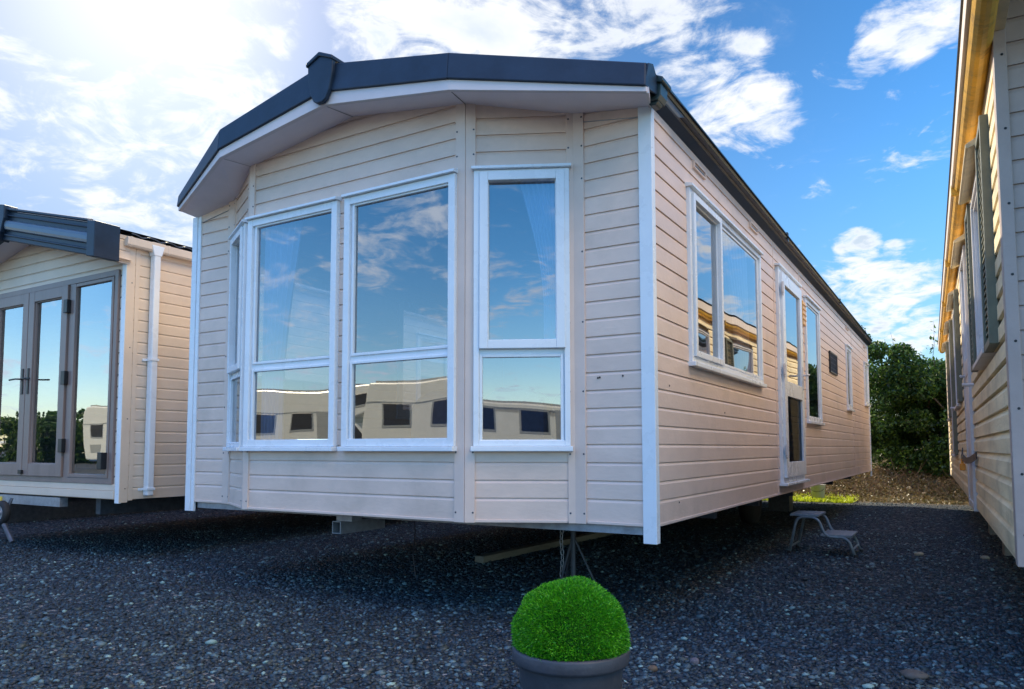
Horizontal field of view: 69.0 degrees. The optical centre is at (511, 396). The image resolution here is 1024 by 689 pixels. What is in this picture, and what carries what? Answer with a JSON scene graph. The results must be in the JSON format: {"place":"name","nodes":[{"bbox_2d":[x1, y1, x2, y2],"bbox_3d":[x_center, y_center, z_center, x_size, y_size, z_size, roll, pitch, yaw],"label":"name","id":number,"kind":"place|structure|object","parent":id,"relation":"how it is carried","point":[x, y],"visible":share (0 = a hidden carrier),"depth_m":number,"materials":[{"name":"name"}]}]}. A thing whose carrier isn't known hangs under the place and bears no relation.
{"place":"outdoors","nodes":[
{"label":"outdoors","id":0,"kind":"place"},
{"bbox_2d":[0,0,960,402],"label":"sky","id":1,"kind":"structure","parent":0,"point":[837,115],"materials":[{"name":"blue"}]},
{"bbox_2d":[411,386,560,439],"bbox_3d":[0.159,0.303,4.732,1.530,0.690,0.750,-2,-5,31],"label":"caravan","id":2,"kind":"object","parent":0,"point":[516,413],"visible":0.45,"depth_m":4.43,"materials":[{"name":"metal"}]},
{"bbox_2d":[0,451,1023,688],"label":"ground","id":3,"kind":"structure","parent":0,"point":[727,591],"depth_m":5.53,"materials":[{"name":"grey gravel"}]},
{"bbox_2d":[7,500,196,522],"bbox_3d":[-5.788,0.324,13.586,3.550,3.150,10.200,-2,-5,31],"label":"chassis","id":4,"kind":"object","parent":3,"relation":"on","point":[24,512],"depth_m":10.16,"materials":[{"name":"black metal"}]},
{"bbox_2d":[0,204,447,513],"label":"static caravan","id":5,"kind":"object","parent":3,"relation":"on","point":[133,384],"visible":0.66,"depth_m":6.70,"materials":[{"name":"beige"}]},
{"bbox_2d":[0,498,14,543],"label":"jockey wheel","id":6,"kind":"object","parent":5,"relation":"attached to","point":[5,511],"visible":1,"depth_m":6.71,"materials":[{"name":"grey metal"}]},
{"bbox_2d":[73,288,81,470],"bbox_3d":[-4.074,-0.156,6.848,0.331,1.670,0.040,-3,-5,36],"label":"curtain","id":7,"kind":"object","parent":5,"relation":"hanging from","point":[77,391],"visible":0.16,"depth_m":6.76,"materials":[{"name":"white fabric"}]},
{"bbox_2d":[415,332,446,400],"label":"window","id":8,"kind":"structure","parent":5,"relation":"in","point":[420,337],"depth_m":9.62,"materials":[{"name":"clear glass"}]},
{"bbox_2d":[177,52,872,577],"bbox_3d":[1.768,-0.050,9.021,3.832,3.245,11.255,-2,-5,31],"label":"static caravan","id":9,"kind":"object","parent":3,"relation":"on","point":[675,374],"visible":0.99,"depth_m":4.45,"materials":[{"name":"beige"}]},
{"bbox_2d":[223,219,247,450],"bbox_3d":[-1.902,-0.405,5.156,0.072,1.560,0.499,2,-5,-31],"label":"window","id":10,"kind":"structure","parent":9,"relation":"in","point":[238,238],"depth_m":5.19,"materials":[{"name":"white plastic"}]},
{"bbox_2d":[261,220,302,439],"bbox_3d":[-1.503,-0.436,4.880,0.321,1.550,0.040,-2,-4,27],"label":"curtain","id":11,"kind":"object","parent":9,"relation":"hanging from","point":[282,245],"visible":0.85,"depth_m":4.89,"materials":[{"name":"white fabric"}]},
{"bbox_2d":[239,196,341,450],"bbox_3d":[-1.405,-0.437,4.709,0.818,1.560,0.072,-2,-5,31],"label":"window","id":12,"kind":"structure","parent":9,"relation":"in","point":[331,205],"depth_m":4.73,"materials":[{"name":"white plastic"}]},
{"bbox_2d":[257,263,329,393],"bbox_3d":[-1.879,-0.566,6.569,0.072,1.040,1.084,-2,-5,31],"label":"window","id":13,"kind":"structure","parent":9,"relation":"in","point":[293,385],"depth_m":6.60,"materials":[{"name":"white plastic"}]},
{"bbox_2d":[337,168,457,450],"bbox_3d":[-0.657,-0.469,4.262,0.832,1.560,0.072,-2,-5,31],"label":"window","id":14,"kind":"structure","parent":9,"relation":"in","point":[443,179],"depth_m":4.28,"materials":[{"name":"white plastic"}]},
{"bbox_2d":[396,299,447,419],"bbox_3d":[-0.877,-0.352,8.231,0.072,1.240,1.284,-2,-5,31],"label":"window","id":15,"kind":"structure","parent":9,"relation":"in","point":[402,306],"depth_m":7.74,"materials":[{"name":"white plastic"}]},
{"bbox_2d":[470,163,572,450],"bbox_3d":[0.051,-0.488,4.001,0.541,1.560,0.072,0,-4,4],"label":"window","id":16,"kind":"structure","parent":9,"relation":"in","point":[484,175],"depth_m":3.99,"materials":[{"name":"white plastic"}]},
{"bbox_2d":[520,182,555,338],"bbox_3d":[0.141,-0.768,4.100,0.221,1.000,0.040,-1,-4,10],"label":"curtain","id":17,"kind":"object","parent":9,"relation":"hanging from","point":[539,199],"visible":0.77,"depth_m":4.10,"materials":[{"name":"fabric"}]},
{"bbox_2d":[684,182,766,387],"bbox_3d":[1.486,-0.658,5.059,0.062,1.076,1.834,-2,-5,31],"label":"window","id":18,"kind":"structure","parent":9,"relation":"in","point":[743,256],"depth_m":5.10,"materials":[{"name":"white plastic"}]},
{"bbox_2d":[723,238,734,366],"bbox_3d":[1.670,-0.635,5.543,0.040,0.970,0.580,-3,-5,33],"label":"curtain","id":19,"kind":"object","parent":9,"relation":"hanging from","point":[725,252],"visible":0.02,"depth_m":5.37,"materials":[{"name":"white fabric"}]},
{"bbox_2d":[779,271,809,477],"bbox_3d":[2.575,-0.174,6.746,0.106,1.775,0.965,-2,-5,31],"label":"door","id":20,"kind":"structure","parent":9,"relation":"in","point":[794,434],"depth_m":6.75,"materials":[{"name":"white plastic"}]},
{"bbox_2d":[803,294,824,425],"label":"window","id":21,"kind":"structure","parent":9,"relation":"in","point":[812,343],"depth_m":7.94,"materials":[{"name":"white plastic"}]},
{"bbox_2d":[845,344,854,411],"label":"window","id":22,"kind":"structure","parent":9,"relation":"in","point":[848,348],"depth_m":10.55,"materials":[{"name":"white plastic"}]},
{"bbox_2d":[863,361,870,406],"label":"window","id":23,"kind":"structure","parent":9,"relation":"in","point":[866,381],"depth_m":12.53,"materials":[{"name":"white plastic"}]},
{"bbox_2d":[475,532,612,562],"bbox_3d":[0.400,1.421,7.192,0.090,0.056,2.423,-3,-5,34],"label":"plank","id":24,"kind":"object","parent":3,"relation":"on","point":[502,554],"visible":0.76,"depth_m":6.81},
{"bbox_2d":[510,575,630,688],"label":"potted topiary","id":25,"kind":"object","parent":3,"relation":"on","point":[570,632],"visible":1,"depth_m":2.28,"materials":[{"name":"plant"}]},
{"bbox_2d":[559,530,595,581],"bbox_3d":[0.418,1.029,5.028,0.303,0.548,0.296,-2,-5,31],"label":"axle stand","id":26,"kind":"object","parent":3,"relation":"on","point":[571,551],"visible":0.66,"depth_m":5.04,"materials":[{"name":"metal"}]},
{"bbox_2d":[647,665,657,671],"bbox_3d":[0.601,1.165,3.187,0.043,0.030,0.027,-1,-4,8],"label":"stone","id":27,"kind":"object","parent":3,"relation":"on","point":[653,668],"visible":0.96,"depth_m":3.18,"materials":[{"name":"beige stone"}]},
{"bbox_2d":[690,657,698,663],"bbox_3d":[0.805,1.171,3.285,0.040,0.044,0.039,-1,-4,17],"label":"stone","id":28,"kind":"object","parent":3,"relation":"on","point":[695,660],"visible":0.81,"depth_m":3.27,"materials":[{"name":"grey stone"}]},
{"bbox_2d":[763,492,858,502],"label":"grass","id":29,"kind":"structure","parent":3,"relation":"on","point":[833,499],"depth_m":13.23,"materials":[{"name":"green plant"}]},
{"bbox_2d":[809,484,825,498],"bbox_3d":[5.571,1.729,13.565,0.288,0.275,0.280,-2,-5,31],"label":"bucket","id":30,"kind":"object","parent":29,"relation":"on","point":[817,491],"visible":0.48,"depth_m":13.46,"materials":[{"name":"plastic"}]},
{"bbox_2d":[787,510,862,557],"bbox_3d":[2.840,1.239,6.762,0.584,0.365,0.444,-2,-5,31],"label":"step stool","id":31,"kind":"object","parent":3,"relation":"on","point":[832,532],"visible":0.98,"depth_m":6.70,"materials":[{"name":"grey metal"}]},
{"bbox_2d":[793,460,962,496],"bbox_3d":[6.953,1.454,13.993,6.524,0.891,1.358,-2,-5,31],"label":"brushwood","id":32,"kind":"object","parent":3,"relation":"on","point":[905,489],"visible":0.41,"depth_m":13.85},
{"bbox_2d":[793,463,968,504],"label":"leaf litter","id":33,"kind":"object","parent":3,"relation":"on","point":[933,500],"visible":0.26,"depth_m":13.71,"materials":[{"name":"brown plant"}]},
{"bbox_2d":[861,321,949,477],"bbox_3d":[9.312,-0.015,14.375,5.672,3.351,3.033,-2,-5,31],"label":"hedge","id":34,"kind":"object","parent":3,"relation":"on","point":[908,411],"visible":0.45,"depth_m":14.35,"materials":[{"name":"green plant"}]},
{"bbox_2d":[900,669,928,679],"bbox_3d":[1.662,1.153,3.076,0.109,0.049,0.075,-1,-4,19],"label":"stone","id":35,"kind":"object","parent":3,"relation":"on","point":[911,674],"visible":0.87,"depth_m":3.06,"materials":[{"name":"grey stone"}]},
{"bbox_2d":[914,552,923,555],"bbox_3d":[3.602,1.394,6.593,0.080,0.041,0.049,-1,-4,14],"label":"stone","id":36,"kind":"object","parent":3,"relation":"on","point":[918,553],"visible":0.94,"depth_m":6.58,"materials":[{"name":"grey stone"}]},
{"bbox_2d":[980,555,989,558],"bbox_3d":[4.052,1.377,6.382,0.073,0.037,0.061,-2,-5,31],"label":"stone","id":37,"kind":"object","parent":3,"relation":"on","point":[985,557],"visible":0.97,"depth_m":6.36,"materials":[{"name":"grey stone"}]},
{"bbox_2d":[988,524,996,534],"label":"concrete block","id":38,"kind":"structure","parent":3,"relation":"on","point":[991,531],"depth_m":8.15,"materials":[{"name":"grey concrete"}]},
{"bbox_2d":[937,0,1023,566],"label":"static caravan","id":39,"kind":"object","parent":38,"relation":"on","point":[980,343],"visible":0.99,"depth_m":3.27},
{"bbox_2d":[948,336,958,456],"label":"window","id":40,"kind":"structure","parent":39,"relation":"in","point":[952,455],"depth_m":9.52,"materials":[{"name":"plastic"}]},
{"bbox_2d":[952,311,961,410],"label":"window","id":41,"kind":"structure","parent":39,"relation":"in","point":[958,405],"depth_m":7.88,"materials":[{"name":"plastic"}]},
{"bbox_2d":[959,448,976,470],"bbox_3d":[3.230,0.446,5.304,0.050,0.167,0.951,-2,-4,26],"label":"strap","id":42,"kind":"object","parent":39,"relation":"attached to","point":[968,460],"visible":1,"depth_m":5.27,"materials":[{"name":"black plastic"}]},
{"bbox_2d":[959,245,978,511],"bbox_3d":[3.475,-0.120,5.694,0.089,1.920,0.800,-2,-5,29],"label":"door","id":43,"kind":"structure","parent":39,"relation":"in","point":[967,373],"depth_m":5.52,"materials":[{"name":"plastic"}]},
{"bbox_2d":[970,172,996,369],"bbox_3d":[2.505,-0.675,3.980,0.072,0.988,0.924,-2,-5,29],"label":"window","id":44,"kind":"structure","parent":39,"relation":"in","point":[983,359],"depth_m":4.32,"materials":[{"name":"plastic"}]},
{"bbox_2d":[1002,542,1012,555],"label":"concrete block","id":45,"kind":"structure","parent":3,"relation":"on","point":[1006,551],"depth_m":6.54,"materials":[{"name":"grey concrete"}]}
]}

